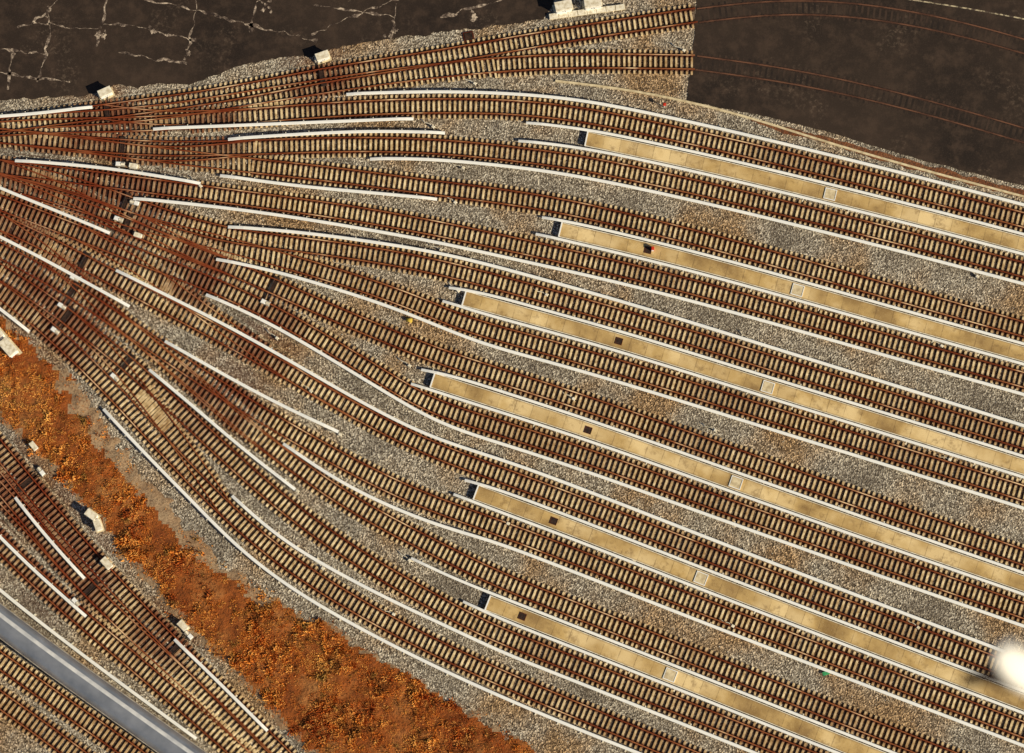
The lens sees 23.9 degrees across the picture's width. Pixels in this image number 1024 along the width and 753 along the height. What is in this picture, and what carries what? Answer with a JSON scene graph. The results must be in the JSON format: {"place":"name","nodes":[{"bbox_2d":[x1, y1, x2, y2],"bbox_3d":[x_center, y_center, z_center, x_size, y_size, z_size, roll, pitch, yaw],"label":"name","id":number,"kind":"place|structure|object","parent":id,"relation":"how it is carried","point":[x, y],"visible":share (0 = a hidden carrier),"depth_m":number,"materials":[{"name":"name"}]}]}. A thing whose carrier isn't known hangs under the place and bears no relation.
{"place":"outdoors","nodes":[
{"label":"outdoors","id":0,"kind":"place"},
{"bbox_2d":[0,315,536,752],"bbox_3d":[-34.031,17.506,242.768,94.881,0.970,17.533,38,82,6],"label":"verge ground","id":1,"kind":"structure","parent":0,"point":[157,502],"depth_m":241.72,"materials":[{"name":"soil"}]},
{"bbox_2d":[0,336,21,357],"bbox_3d":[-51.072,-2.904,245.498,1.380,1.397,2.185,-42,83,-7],"label":"equipment cabinet","id":2,"kind":"object","parent":1,"relation":"on","point":[9,347],"visible":1,"depth_m":244.85,"materials":[{"name":"metal"}]},
{"bbox_2d":[93,518,104,532],"bbox_3d":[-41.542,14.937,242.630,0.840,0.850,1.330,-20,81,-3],"label":"equipment cabinet","id":3,"kind":"object","parent":1,"relation":"on","point":[98,525],"visible":1,"depth_m":242.25,"materials":[{"name":"metal"}]},
{"bbox_2d":[0,0,552,100],"bbox_3d":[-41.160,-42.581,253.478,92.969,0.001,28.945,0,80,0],"label":"asphalt yard","id":4,"kind":"structure","parent":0,"point":[80,61],"depth_m":252.30,"materials":[{"name":"asphalt"}]},
{"bbox_2d":[1,0,503,89],"bbox_3d":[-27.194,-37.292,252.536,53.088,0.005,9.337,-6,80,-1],"label":"pavement cracks","id":5,"kind":"object","parent":4,"relation":"on","point":[251,25],"visible":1,"depth_m":252.41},
{"bbox_2d":[0,0,1023,752],"bbox_3d":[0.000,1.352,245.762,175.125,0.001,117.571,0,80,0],"label":"gravel ballast","id":6,"kind":"structure","parent":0,"point":[542,732],"depth_m":245.03,"materials":[{"name":"gravel"}]},
{"bbox_2d":[0,307,29,332],"bbox_3d":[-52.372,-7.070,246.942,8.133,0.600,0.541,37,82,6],"label":"third rail cover","id":7,"kind":"object","parent":6,"relation":"on","point":[14,320],"visible":1,"depth_m":246.42,"materials":[{"name":"plastic"}]},
{"bbox_2d":[17,466,45,491],"bbox_3d":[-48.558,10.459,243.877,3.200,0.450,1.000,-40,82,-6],"label":"switch machine","id":8,"kind":"object","parent":6,"relation":"on","point":[27,482],"visible":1,"depth_m":243.85,"materials":[{"name":"metal"}]},
{"bbox_2d":[0,534,86,616],"bbox_3d":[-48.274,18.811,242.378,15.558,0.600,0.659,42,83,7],"label":"third rail cover","id":9,"kind":"object","parent":6,"relation":"on","point":[35,571],"visible":1,"depth_m":241.86,"materials":[{"name":"plastic"}]},
{"bbox_2d":[0,105,92,117],"bbox_3d":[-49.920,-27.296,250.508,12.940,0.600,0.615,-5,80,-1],"label":"third rail cover","id":10,"kind":"object","parent":6,"relation":"on","point":[2,115],"visible":1,"depth_m":250.23,"materials":[{"name":"plastic"}]},
{"bbox_2d":[14,497,85,579],"bbox_3d":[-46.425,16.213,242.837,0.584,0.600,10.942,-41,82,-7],"label":"third rail cover","id":11,"kind":"object","parent":6,"relation":"on","point":[53,544],"visible":1,"depth_m":242.54,"materials":[{"name":"plastic"}]},
{"bbox_2d":[0,680,100,752],"bbox_3d":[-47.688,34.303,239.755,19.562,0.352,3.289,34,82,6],"label":"railway track","id":12,"kind":"structure","parent":6,"relation":"on","point":[34,724],"depth_m":239.72,"materials":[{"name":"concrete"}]},
{"bbox_2d":[0,185,109,233],"bbox_3d":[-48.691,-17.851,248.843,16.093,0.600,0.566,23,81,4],"label":"third rail cover","id":13,"kind":"object","parent":6,"relation":"on","point":[63,213],"visible":1,"depth_m":248.42,"materials":[{"name":"plastic"}]},
{"bbox_2d":[0,470,120,620],"bbox_3d":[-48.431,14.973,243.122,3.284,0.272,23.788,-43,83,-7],"label":"railway track","id":14,"kind":"structure","parent":6,"relation":"on","point":[24,539],"depth_m":242.68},
{"bbox_2d":[0,235,129,307],"bbox_3d":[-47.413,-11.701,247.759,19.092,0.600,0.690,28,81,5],"label":"third rail cover","id":15,"kind":"object","parent":6,"relation":"on","point":[121,301],"visible":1,"depth_m":247.30,"materials":[{"name":"plastic"}]},
{"bbox_2d":[0,641,156,752],"bbox_3d":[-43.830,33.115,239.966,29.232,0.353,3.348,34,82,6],"label":"railway track","id":16,"kind":"structure","parent":6,"relation":"on","point":[57,700],"depth_m":240.06,"materials":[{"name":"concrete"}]},
{"bbox_2d":[84,508,99,520],"bbox_3d":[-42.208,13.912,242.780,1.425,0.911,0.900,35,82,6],"label":"equipment cabinet","id":17,"kind":"object","parent":6,"relation":"on","point":[90,514],"visible":1,"depth_m":242.35,"materials":[{"name":"metal"}]},
{"bbox_2d":[0,588,196,739],"bbox_3d":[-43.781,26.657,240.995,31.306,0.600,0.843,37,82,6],"label":"third rail cover","id":18,"kind":"object","parent":6,"relation":"on","point":[90,660],"visible":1,"depth_m":240.34,"materials":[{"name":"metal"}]},
{"bbox_2d":[97,86,114,100],"bbox_3d":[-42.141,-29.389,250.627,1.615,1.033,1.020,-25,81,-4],"label":"equipment cabinet","id":19,"kind":"object","parent":6,"relation":"on","point":[105,92],"visible":1,"depth_m":250.16,"materials":[{"name":"metal"}]},
{"bbox_2d":[0,598,213,752],"bbox_3d":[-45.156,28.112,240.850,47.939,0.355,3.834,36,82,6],"label":"railway track","id":20,"kind":"structure","parent":6,"relation":"on","point":[86,664],"depth_m":240.63,"materials":[{"name":"metal"}]},
{"bbox_2d":[0,602,207,752],"bbox_3d":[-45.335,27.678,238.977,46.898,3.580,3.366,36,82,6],"label":"train car","id":21,"kind":"object","parent":20,"relation":"on","point":[34,646],"visible":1,"depth_m":236.99,"materials":[{"name":"metal"}]},
{"bbox_2d":[15,158,200,184],"bbox_3d":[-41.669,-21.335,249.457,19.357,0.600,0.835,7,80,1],"label":"third rail cover","id":22,"kind":"object","parent":6,"relation":"on","point":[119,169],"visible":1,"depth_m":249.18,"materials":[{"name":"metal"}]},
{"bbox_2d":[0,154,239,283],"bbox_3d":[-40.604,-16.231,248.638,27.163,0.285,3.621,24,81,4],"label":"railway track","id":23,"kind":"structure","parent":6,"relation":"on","point":[110,224],"depth_m":248.66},
{"bbox_2d":[113,192,131,222],"bbox_3d":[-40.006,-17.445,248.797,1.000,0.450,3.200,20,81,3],"label":"switch machine","id":24,"kind":"object","parent":23,"relation":"on","point":[117,218],"visible":1,"depth_m":248.83,"materials":[{"name":"metal"}]},
{"bbox_2d":[0,521,261,752],"bbox_3d":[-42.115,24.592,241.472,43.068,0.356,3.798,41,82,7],"label":"railway track","id":25,"kind":"structure","parent":6,"relation":"on","point":[117,651],"depth_m":240.99,"materials":[{"name":"wood"}]},
{"bbox_2d":[71,579,98,606],"bbox_3d":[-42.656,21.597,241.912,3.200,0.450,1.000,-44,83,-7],"label":"switch machine","id":26,"kind":"object","parent":25,"relation":"on","point":[87,591],"visible":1,"depth_m":241.94,"materials":[{"name":"metal"}]},
{"bbox_2d":[0,461,282,752],"bbox_3d":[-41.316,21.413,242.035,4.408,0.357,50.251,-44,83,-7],"label":"railway track","id":27,"kind":"structure","parent":6,"relation":"on","point":[116,616],"depth_m":241.55,"materials":[{"name":"metal"}]},
{"bbox_2d":[0,426,302,752],"bbox_3d":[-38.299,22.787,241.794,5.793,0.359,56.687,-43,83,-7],"label":"railway track","id":28,"kind":"structure","parent":6,"relation":"on","point":[89,548],"depth_m":241.81,"materials":[{"name":"metal"}]},
{"bbox_2d":[100,557,114,571],"bbox_3d":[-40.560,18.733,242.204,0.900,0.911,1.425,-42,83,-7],"label":"equipment cabinet","id":29,"kind":"object","parent":28,"relation":"on","point":[106,563],"visible":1,"depth_m":241.77,"materials":[{"name":"metal"}]},
{"bbox_2d":[100,98,251,133],"bbox_3d":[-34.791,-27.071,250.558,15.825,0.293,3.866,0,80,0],"label":"railway track","id":30,"kind":"structure","parent":6,"relation":"on","point":[179,111],"depth_m":250.61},
{"bbox_2d":[166,630,193,657],"bbox_3d":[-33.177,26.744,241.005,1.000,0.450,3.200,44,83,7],"label":"switch machine","id":31,"kind":"object","parent":6,"relation":"on","point":[176,647],"visible":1,"depth_m":240.99,"materials":[{"name":"metal"}]},
{"bbox_2d":[176,619,189,631],"bbox_3d":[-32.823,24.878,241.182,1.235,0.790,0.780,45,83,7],"label":"equipment cabinet","id":32,"kind":"object","parent":6,"relation":"on","point":[182,625],"visible":1,"depth_m":240.82,"materials":[{"name":"metal"}]},
{"bbox_2d":[173,638,267,731],"bbox_3d":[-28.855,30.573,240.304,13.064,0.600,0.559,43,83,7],"label":"third rail cover","id":33,"kind":"object","parent":6,"relation":"on","point":[203,667],"visible":1,"depth_m":240.06,"materials":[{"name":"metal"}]},
{"bbox_2d":[148,369,295,489],"bbox_3d":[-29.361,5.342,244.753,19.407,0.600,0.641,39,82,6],"label":"third rail cover","id":34,"kind":"object","parent":6,"relation":"on","point":[215,425],"visible":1,"depth_m":244.44,"materials":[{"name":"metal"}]},
{"bbox_2d":[164,340,338,432],"bbox_3d":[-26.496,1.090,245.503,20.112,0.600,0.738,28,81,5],"label":"third rail cover","id":35,"kind":"object","parent":6,"relation":"on","point":[257,392],"visible":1,"depth_m":245.19,"materials":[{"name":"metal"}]},
{"bbox_2d":[314,50,331,64],"bbox_3d":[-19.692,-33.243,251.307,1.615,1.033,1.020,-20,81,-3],"label":"equipment cabinet","id":36,"kind":"object","parent":6,"relation":"on","point":[324,56],"visible":1,"depth_m":250.83,"materials":[{"name":"metal"}]},
{"bbox_2d":[220,174,436,200],"bbox_3d":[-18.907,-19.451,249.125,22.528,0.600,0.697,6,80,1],"label":"third rail cover","id":37,"kind":"object","parent":6,"relation":"on","point":[277,182],"visible":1,"depth_m":248.80,"materials":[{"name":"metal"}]},
{"bbox_2d":[228,128,444,140],"bbox_3d":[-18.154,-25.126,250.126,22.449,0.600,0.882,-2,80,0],"label":"third rail cover","id":38,"kind":"object","parent":6,"relation":"on","point":[425,131],"visible":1,"depth_m":249.84,"materials":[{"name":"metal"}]},
{"bbox_2d":[0,1,697,151],"bbox_3d":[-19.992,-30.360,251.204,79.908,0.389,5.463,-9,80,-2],"label":"railway track","id":39,"kind":"structure","parent":6,"relation":"on","point":[634,24],"depth_m":251.66,"materials":[{"name":"wood"}]},
{"bbox_2d":[103,97,110,121],"bbox_3d":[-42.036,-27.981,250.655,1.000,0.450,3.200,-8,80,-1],"label":"switch machine","id":40,"kind":"object","parent":39,"relation":"on","point":[107,112],"visible":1,"depth_m":250.58,"materials":[{"name":"metal"}]},
{"bbox_2d":[314,57,326,86],"bbox_3d":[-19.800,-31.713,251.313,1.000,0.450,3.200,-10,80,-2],"label":"switch machine","id":41,"kind":"object","parent":39,"relation":"on","point":[321,75],"visible":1,"depth_m":251.27,"materials":[{"name":"grey paint"}]},
{"bbox_2d":[0,273,718,752],"bbox_3d":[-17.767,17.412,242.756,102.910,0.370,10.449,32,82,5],"label":"railway track","id":42,"kind":"structure","parent":6,"relation":"on","point":[292,565],"depth_m":241.98,"materials":[{"name":"wood"}]},
{"bbox_2d":[50,306,74,334],"bbox_3d":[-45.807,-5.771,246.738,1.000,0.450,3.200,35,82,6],"label":"switch machine","id":43,"kind":"object","parent":42,"relation":"on","point":[64,318],"visible":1,"depth_m":246.76,"materials":[{"name":"metal"}]},
{"bbox_2d":[54,302,238,520],"bbox_3d":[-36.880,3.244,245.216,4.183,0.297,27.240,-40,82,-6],"label":"railway track","id":44,"kind":"structure","parent":42,"relation":"on","point":[211,464],"depth_m":245.05,"materials":[{"name":"wood"}]},
{"bbox_2d":[109,354,135,381],"bbox_3d":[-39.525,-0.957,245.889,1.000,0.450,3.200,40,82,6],"label":"switch machine","id":45,"kind":"object","parent":44,"relation":"on","point":[113,376],"visible":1,"depth_m":245.92,"materials":[{"name":"metal"}]},
{"bbox_2d":[47,47,694,128],"bbox_3d":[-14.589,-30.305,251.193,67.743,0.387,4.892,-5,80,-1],"label":"railway track","id":46,"kind":"structure","parent":6,"relation":"on","point":[615,61],"depth_m":251.52,"materials":[{"name":"wood"}]},
{"bbox_2d":[103,408,640,752],"bbox_3d":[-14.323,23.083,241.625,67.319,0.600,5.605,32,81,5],"label":"third rail cover","id":47,"kind":"object","parent":6,"relation":"on","point":[193,502],"visible":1,"depth_m":241.10,"materials":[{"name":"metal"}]},
{"bbox_2d":[0,254,832,752],"bbox_3d":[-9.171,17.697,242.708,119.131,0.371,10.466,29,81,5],"label":"railway track","id":48,"kind":"structure","parent":6,"relation":"on","point":[274,496],"depth_m":242.31,"materials":[{"name":"wood"}]},
{"bbox_2d":[56,281,79,309],"bbox_3d":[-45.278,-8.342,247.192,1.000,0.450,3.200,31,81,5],"label":"switch machine","id":49,"kind":"object","parent":48,"relation":"on","point":[70,293],"visible":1,"depth_m":247.22,"materials":[{"name":"metal"}]},
{"bbox_2d":[463,31,474,42],"bbox_3d":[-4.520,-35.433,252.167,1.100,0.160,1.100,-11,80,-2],"label":"pit cover","id":50,"kind":"object","parent":6,"relation":"on","point":[469,35],"visible":1,"depth_m":252.11,"materials":[{"name":"metal"}]},
{"bbox_2d":[231,495,759,752],"bbox_3d":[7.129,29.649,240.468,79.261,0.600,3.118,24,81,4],"label":"third rail cover","id":51,"kind":"object","parent":6,"relation":"on","point":[338,572],"visible":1,"depth_m":240.72,"materials":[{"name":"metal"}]},
{"bbox_2d":[0,206,995,670],"bbox_3d":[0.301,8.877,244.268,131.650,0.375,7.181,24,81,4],"label":"railway track","id":52,"kind":"structure","parent":6,"relation":"on","point":[730,562],"depth_m":243.76,"materials":[{"name":"wood"}]},
{"bbox_2d":[71,221,369,428],"bbox_3d":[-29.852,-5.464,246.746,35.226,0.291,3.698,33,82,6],"label":"railway track","id":53,"kind":"structure","parent":52,"relation":"on","point":[276,348],"depth_m":246.70,"materials":[{"name":"wood"}]},
{"bbox_2d":[0,239,1023,743],"bbox_3d":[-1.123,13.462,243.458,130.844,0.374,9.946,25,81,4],"label":"railway track","id":54,"kind":"structure","parent":6,"relation":"on","point":[382,481],"depth_m":242.94,"materials":[{"name":"metal"}]},
{"bbox_2d":[0,190,1023,623],"bbox_3d":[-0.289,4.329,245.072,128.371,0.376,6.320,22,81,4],"label":"railway track","id":55,"kind":"structure","parent":6,"relation":"on","point":[662,482],"depth_m":244.73,"materials":[{"name":"metal"}]},
{"bbox_2d":[260,276,279,306],"bbox_3d":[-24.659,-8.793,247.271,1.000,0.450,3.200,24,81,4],"label":"switch machine","id":56,"kind":"object","parent":55,"relation":"on","point":[271,289],"visible":1,"depth_m":247.31,"materials":[{"name":"metal"}]},
{"bbox_2d":[0,153,1023,395],"bbox_3d":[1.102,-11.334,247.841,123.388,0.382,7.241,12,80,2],"label":"railway track","id":57,"kind":"structure","parent":6,"relation":"on","point":[671,280],"depth_m":248.16,"materials":[{"name":"metal"}]},
{"bbox_2d":[0,122,1023,345],"bbox_3d":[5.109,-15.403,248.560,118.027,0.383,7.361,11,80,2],"label":"railway track","id":58,"kind":"structure","parent":6,"relation":"on","point":[505,197],"depth_m":248.82,"materials":[{"name":"wood"}]},
{"bbox_2d":[0,123,1023,285],"bbox_3d":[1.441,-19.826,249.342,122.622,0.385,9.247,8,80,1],"label":"railway track","id":59,"kind":"structure","parent":6,"relation":"on","point":[784,207],"depth_m":249.68,"materials":[{"name":"wood"}]},
{"bbox_2d":[76,130,252,168],"bbox_3d":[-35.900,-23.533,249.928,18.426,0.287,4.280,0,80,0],"label":"railway track","id":60,"kind":"structure","parent":59,"relation":"on","point":[160,166],"depth_m":249.97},
{"bbox_2d":[115,136,125,166],"bbox_3d":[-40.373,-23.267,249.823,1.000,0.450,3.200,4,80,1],"label":"switch machine","id":61,"kind":"object","parent":60,"relation":"on","point":[118,163],"visible":1,"depth_m":249.83,"materials":[{"name":"metal"}]},
{"bbox_2d":[129,163,138,169],"bbox_3d":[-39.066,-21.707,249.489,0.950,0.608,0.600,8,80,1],"label":"equipment cabinet","id":62,"kind":"object","parent":60,"relation":"on","point":[133,166],"visible":1,"depth_m":249.21,"materials":[{"name":"metal"}]},
{"bbox_2d":[518,140,1023,255],"bbox_3d":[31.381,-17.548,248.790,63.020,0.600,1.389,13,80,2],"label":"third rail cover","id":63,"kind":"object","parent":59,"relation":"on","point":[777,191],"visible":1,"depth_m":248.78,"materials":[{"name":"plastic"}]},
{"bbox_2d":[0,165,1023,507],"bbox_3d":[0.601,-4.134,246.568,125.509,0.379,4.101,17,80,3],"label":"railway track","id":64,"kind":"structure","parent":6,"relation":"on","point":[674,383],"depth_m":246.11,"materials":[{"name":"wood"}]},
{"bbox_2d":[137,211,241,274],"bbox_3d":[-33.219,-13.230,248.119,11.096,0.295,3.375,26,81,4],"label":"railway track","id":65,"kind":"structure","parent":64,"relation":"on","point":[186,233],"depth_m":248.26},
{"bbox_2d":[0,93,1023,235],"bbox_3d":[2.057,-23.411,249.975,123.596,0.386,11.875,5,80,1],"label":"railway track","id":66,"kind":"structure","parent":6,"relation":"on","point":[427,107],"depth_m":250.44,"materials":[{"name":"wood"}]},
{"bbox_2d":[153,116,412,130],"bbox_3d":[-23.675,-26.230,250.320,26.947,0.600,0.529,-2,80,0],"label":"third rail cover","id":67,"kind":"object","parent":66,"relation":"on","point":[396,118],"visible":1,"depth_m":250.02,"materials":[{"name":"plastic"}]},
{"bbox_2d":[346,89,1023,205],"bbox_3d":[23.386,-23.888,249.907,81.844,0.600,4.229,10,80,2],"label":"third rail cover","id":68,"kind":"object","parent":66,"relation":"on","point":[725,129],"visible":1,"depth_m":250.04,"materials":[{"name":"plastic"}]},
{"bbox_2d":[1,173,1023,570],"bbox_3d":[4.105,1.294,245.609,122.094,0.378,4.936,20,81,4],"label":"railway track","id":69,"kind":"structure","parent":6,"relation":"on","point":[367,327],"depth_m":245.28,"materials":[{"name":"wood"}]},
{"bbox_2d":[1,153,1023,457],"bbox_3d":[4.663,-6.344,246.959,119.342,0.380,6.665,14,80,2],"label":"railway track","id":70,"kind":"structure","parent":6,"relation":"on","point":[437,269],"depth_m":247.10,"materials":[{"name":"wood"}]},
{"bbox_2d":[123,199,139,229],"bbox_3d":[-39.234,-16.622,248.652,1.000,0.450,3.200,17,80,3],"label":"switch machine","id":71,"kind":"object","parent":70,"relation":"on","point":[135,203],"visible":1,"depth_m":248.68,"materials":[{"name":"metal"}]},
{"bbox_2d":[228,224,1023,426],"bbox_3d":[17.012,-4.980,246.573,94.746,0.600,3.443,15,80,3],"label":"third rail cover","id":72,"kind":"object","parent":70,"relation":"on","point":[696,323],"visible":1,"depth_m":246.69,"materials":[{"name":"plastic"}]},
{"bbox_2d":[6,0,1021,750],"bbox_3d":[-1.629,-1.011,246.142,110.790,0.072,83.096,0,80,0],"label":"loose stones","id":73,"kind":"object","parent":6,"relation":"on","point":[536,364],"visible":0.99,"depth_m":246.19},
{"bbox_2d":[66,283,977,752],"bbox_3d":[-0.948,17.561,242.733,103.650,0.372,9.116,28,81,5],"label":"railway track","id":74,"kind":"structure","parent":6,"relation":"on","point":[428,545],"depth_m":241.67,"materials":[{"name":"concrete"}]},
{"bbox_2d":[0,210,307,480],"bbox_3d":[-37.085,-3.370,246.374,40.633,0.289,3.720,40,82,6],"label":"railway track","id":75,"kind":"structure","parent":74,"relation":"on","point":[235,436],"depth_m":246.12,"materials":[{"name":"wood"}]},
{"bbox_2d":[69,252,90,281],"bbox_3d":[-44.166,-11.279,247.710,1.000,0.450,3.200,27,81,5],"label":"switch machine","id":76,"kind":"object","parent":75,"relation":"on","point":[83,262],"visible":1,"depth_m":247.78,"materials":[{"name":"metal"}]},
{"bbox_2d":[115,269,997,649],"bbox_3d":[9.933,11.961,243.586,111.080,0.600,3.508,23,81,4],"label":"third rail cover","id":77,"kind":"object","parent":6,"relation":"on","point":[683,527],"visible":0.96,"depth_m":243.60,"materials":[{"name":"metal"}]},
{"bbox_2d":[552,0,573,13],"bbox_3d":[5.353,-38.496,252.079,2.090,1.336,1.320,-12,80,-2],"label":"equipment cabinet","id":78,"kind":"object","parent":6,"relation":"on","point":[563,6],"visible":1,"depth_m":251.45,"materials":[{"name":"metal"}]},
{"bbox_2d":[133,196,1023,395],"bbox_3d":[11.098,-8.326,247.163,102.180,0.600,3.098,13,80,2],"label":"third rail cover","id":79,"kind":"object","parent":6,"relation":"on","point":[490,253],"visible":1,"depth_m":247.23,"materials":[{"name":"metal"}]},
{"bbox_2d":[549,4,624,19],"bbox_3d":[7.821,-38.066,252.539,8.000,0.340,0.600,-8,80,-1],"label":"cable trough","id":80,"kind":"object","parent":6,"relation":"on","point":[574,13],"visible":1,"depth_m":252.37,"materials":[{"name":"concrete"}]},
{"bbox_2d":[582,0,602,9],"bbox_3d":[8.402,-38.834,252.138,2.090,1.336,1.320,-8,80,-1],"label":"equipment cabinet","id":81,"kind":"object","parent":6,"relation":"on","point":[591,4],"visible":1,"depth_m":251.49,"materials":[{"name":"metal"}]},
{"bbox_2d":[205,293,1023,627],"bbox_3d":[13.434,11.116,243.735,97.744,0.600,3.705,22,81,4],"label":"third rail cover","id":82,"kind":"object","parent":6,"relation":"on","point":[667,499],"visible":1,"depth_m":243.58,"materials":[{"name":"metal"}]},
{"bbox_2d":[216,258,1023,509],"bbox_3d":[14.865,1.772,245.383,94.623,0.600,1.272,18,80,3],"label":"third rail cover","id":83,"kind":"object","parent":6,"relation":"on","point":[585,371],"visible":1,"depth_m":245.28,"materials":[{"name":"plastic"}]},
{"bbox_2d":[463,601,840,752],"bbox_3d":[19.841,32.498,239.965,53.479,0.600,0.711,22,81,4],"label":"third rail cover","id":84,"kind":"object","parent":6,"relation":"on","point":[645,676],"visible":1,"depth_m":240.14,"materials":[{"name":"plastic"}]},
{"bbox_2d":[283,443,1023,746],"bbox_3d":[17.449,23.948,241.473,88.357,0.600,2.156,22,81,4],"label":"third rail cover","id":85,"kind":"object","parent":6,"relation":"on","point":[846,677],"visible":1,"depth_m":241.43,"materials":[{"name":"plastic"}]},
{"bbox_2d":[411,557,896,752],"bbox_3d":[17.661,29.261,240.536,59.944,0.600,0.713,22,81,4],"label":"third rail cover","id":86,"kind":"object","parent":6,"relation":"on","point":[577,626],"visible":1,"depth_m":240.50,"materials":[{"name":"plastic"}]},
{"bbox_2d":[484,595,885,752],"bbox_3d":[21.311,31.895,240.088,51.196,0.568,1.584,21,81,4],"label":"concrete platform","id":87,"kind":"structure","parent":6,"relation":"on","point":[677,677],"depth_m":240.22,"materials":[{"name":"beige paint"}]},
{"bbox_2d":[370,156,1023,284],"bbox_3d":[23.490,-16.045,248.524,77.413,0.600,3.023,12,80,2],"label":"third rail cover","id":88,"kind":"object","parent":6,"relation":"on","point":[681,197],"visible":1,"depth_m":248.56,"materials":[{"name":"plastic"}]},
{"bbox_2d":[411,382,1023,595],"bbox_3d":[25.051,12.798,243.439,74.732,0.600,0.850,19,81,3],"label":"third rail cover","id":89,"kind":"object","parent":6,"relation":"on","point":[721,488],"visible":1,"depth_m":243.44,"materials":[{"name":"plastic"}]},
{"bbox_2d":[465,479,974,671],"bbox_3d":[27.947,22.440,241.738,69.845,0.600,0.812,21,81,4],"label":"third rail cover","id":90,"kind":"object","parent":6,"relation":"on","point":[767,592],"visible":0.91,"depth_m":241.90,"materials":[{"name":"plastic"}]},
{"bbox_2d":[421,368,1023,573],"bbox_3d":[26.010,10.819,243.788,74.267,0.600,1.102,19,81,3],"label":"third rail cover","id":91,"kind":"object","parent":6,"relation":"on","point":[770,483],"visible":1,"depth_m":243.77,"materials":[{"name":"plastic"}]},
{"bbox_2d":[430,374,1023,591],"bbox_3d":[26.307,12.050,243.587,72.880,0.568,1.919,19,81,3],"label":"concrete platform","id":92,"kind":"structure","parent":6,"relation":"on","point":[797,504],"depth_m":243.65,"materials":[{"name":"beige paint"}]},
{"bbox_2d":[442,300,1023,480],"bbox_3d":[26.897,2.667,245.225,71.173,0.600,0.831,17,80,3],"label":"third rail cover","id":93,"kind":"object","parent":6,"relation":"on","point":[736,387],"visible":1,"depth_m":245.21,"materials":[{"name":"plastic"}]},
{"bbox_2d":[449,286,1023,457],"bbox_3d":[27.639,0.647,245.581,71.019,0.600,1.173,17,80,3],"label":"third rail cover","id":94,"kind":"object","parent":6,"relation":"on","point":[741,368],"visible":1,"depth_m":245.55,"materials":[{"name":"plastic"}]},
{"bbox_2d":[453,493,1023,714],"bbox_3d":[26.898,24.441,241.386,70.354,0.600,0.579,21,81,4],"label":"third rail cover","id":95,"kind":"object","parent":6,"relation":"on","point":[741,604],"visible":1,"depth_m":241.40,"materials":[{"name":"plastic"}]},
{"bbox_2d":[462,291,1023,474],"bbox_3d":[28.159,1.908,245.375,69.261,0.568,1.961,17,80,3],"label":"concrete platform","id":96,"kind":"structure","parent":6,"relation":"on","point":[955,445],"depth_m":245.44,"materials":[{"name":"beige paint"}]},
{"bbox_2d":[473,485,1023,710],"bbox_3d":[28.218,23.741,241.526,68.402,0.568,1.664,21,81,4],"label":"concrete platform","id":97,"kind":"structure","parent":6,"relation":"on","point":[735,591],"depth_m":241.67,"materials":[{"name":"beige paint"}]},
{"bbox_2d":[526,121,1023,235],"bbox_3d":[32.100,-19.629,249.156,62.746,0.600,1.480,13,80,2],"label":"third rail cover","id":98,"kind":"object","parent":6,"relation":"on","point":[780,172],"visible":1,"depth_m":249.13,"materials":[{"name":"plastic"}]},
{"bbox_2d":[535,233,1023,365],"bbox_3d":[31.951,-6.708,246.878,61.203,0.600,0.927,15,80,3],"label":"third rail cover","id":99,"kind":"object","parent":6,"relation":"on","point":[783,296],"visible":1,"depth_m":246.87,"materials":[{"name":"plastic"}]},
{"bbox_2d":[542,216,1023,344],"bbox_3d":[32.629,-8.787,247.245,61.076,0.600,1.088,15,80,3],"label":"third rail cover","id":100,"kind":"object","parent":6,"relation":"on","point":[787,277],"visible":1,"depth_m":247.20,"materials":[{"name":"plastic"}]},
{"bbox_2d":[555,80,1023,197],"bbox_3d":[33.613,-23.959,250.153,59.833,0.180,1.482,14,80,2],"label":"kerb","id":101,"kind":"structure","parent":6,"relation":"on","point":[786,129],"depth_m":250.35,"materials":[{"name":"concrete"}]},
{"bbox_2d":[558,222,1023,361],"bbox_3d":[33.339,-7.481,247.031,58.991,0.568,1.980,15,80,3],"label":"concrete platform","id":102,"kind":"structure","parent":6,"relation":"on","point":[803,292],"depth_m":247.08,"materials":[{"name":"beige paint"}]},
{"bbox_2d":[584,131,1023,251],"bbox_3d":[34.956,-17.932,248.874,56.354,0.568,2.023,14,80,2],"label":"concrete platform","id":103,"kind":"structure","parent":6,"relation":"on","point":[813,190],"depth_m":248.93,"materials":[{"name":"beige paint"}]},
{"bbox_2d":[750,119,1023,197],"bbox_3d":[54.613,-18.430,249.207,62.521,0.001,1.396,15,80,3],"label":"bare soil strip","id":104,"kind":"object","parent":6,"relation":"on","point":[941,170],"visible":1,"depth_m":249.86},
{"bbox_2d":[687,0,1023,185],"bbox_3d":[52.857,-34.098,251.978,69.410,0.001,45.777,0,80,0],"label":"dirt ground","id":105,"kind":"structure","parent":0,"point":[973,75],"depth_m":251.50,"materials":[{"name":"soil"}]},
{"bbox_2d":[695,52,1023,145],"bbox_3d":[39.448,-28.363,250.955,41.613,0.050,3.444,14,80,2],"label":"embedded track","id":106,"kind":"structure","parent":105,"relation":"on","point":[852,95],"depth_m":251.17,"materials":[{"name":"metal"}]},
{"bbox_2d":[697,0,1023,56],"bbox_3d":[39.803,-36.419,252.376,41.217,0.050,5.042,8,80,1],"label":"embedded track","id":107,"kind":"structure","parent":105,"relation":"on","point":[738,17],"depth_m":252.58,"materials":[{"name":"metal"}]},
{"bbox_2d":[913,0,1023,19],"bbox_3d":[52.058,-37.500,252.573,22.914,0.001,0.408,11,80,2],"label":"painted line","id":108,"kind":"object","parent":105,"relation":"on","point":[969,9],"visible":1,"depth_m":252.72,"materials":[{"name":"paint"}]},
{"bbox_2d":[962,640,1023,693],"bbox_3d":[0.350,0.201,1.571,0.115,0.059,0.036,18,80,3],"label":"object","id":109,"kind":"object","parent":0,"point":[1007,673],"visible":1,"depth_m":1.55,"materials":[{"name":"metal"}]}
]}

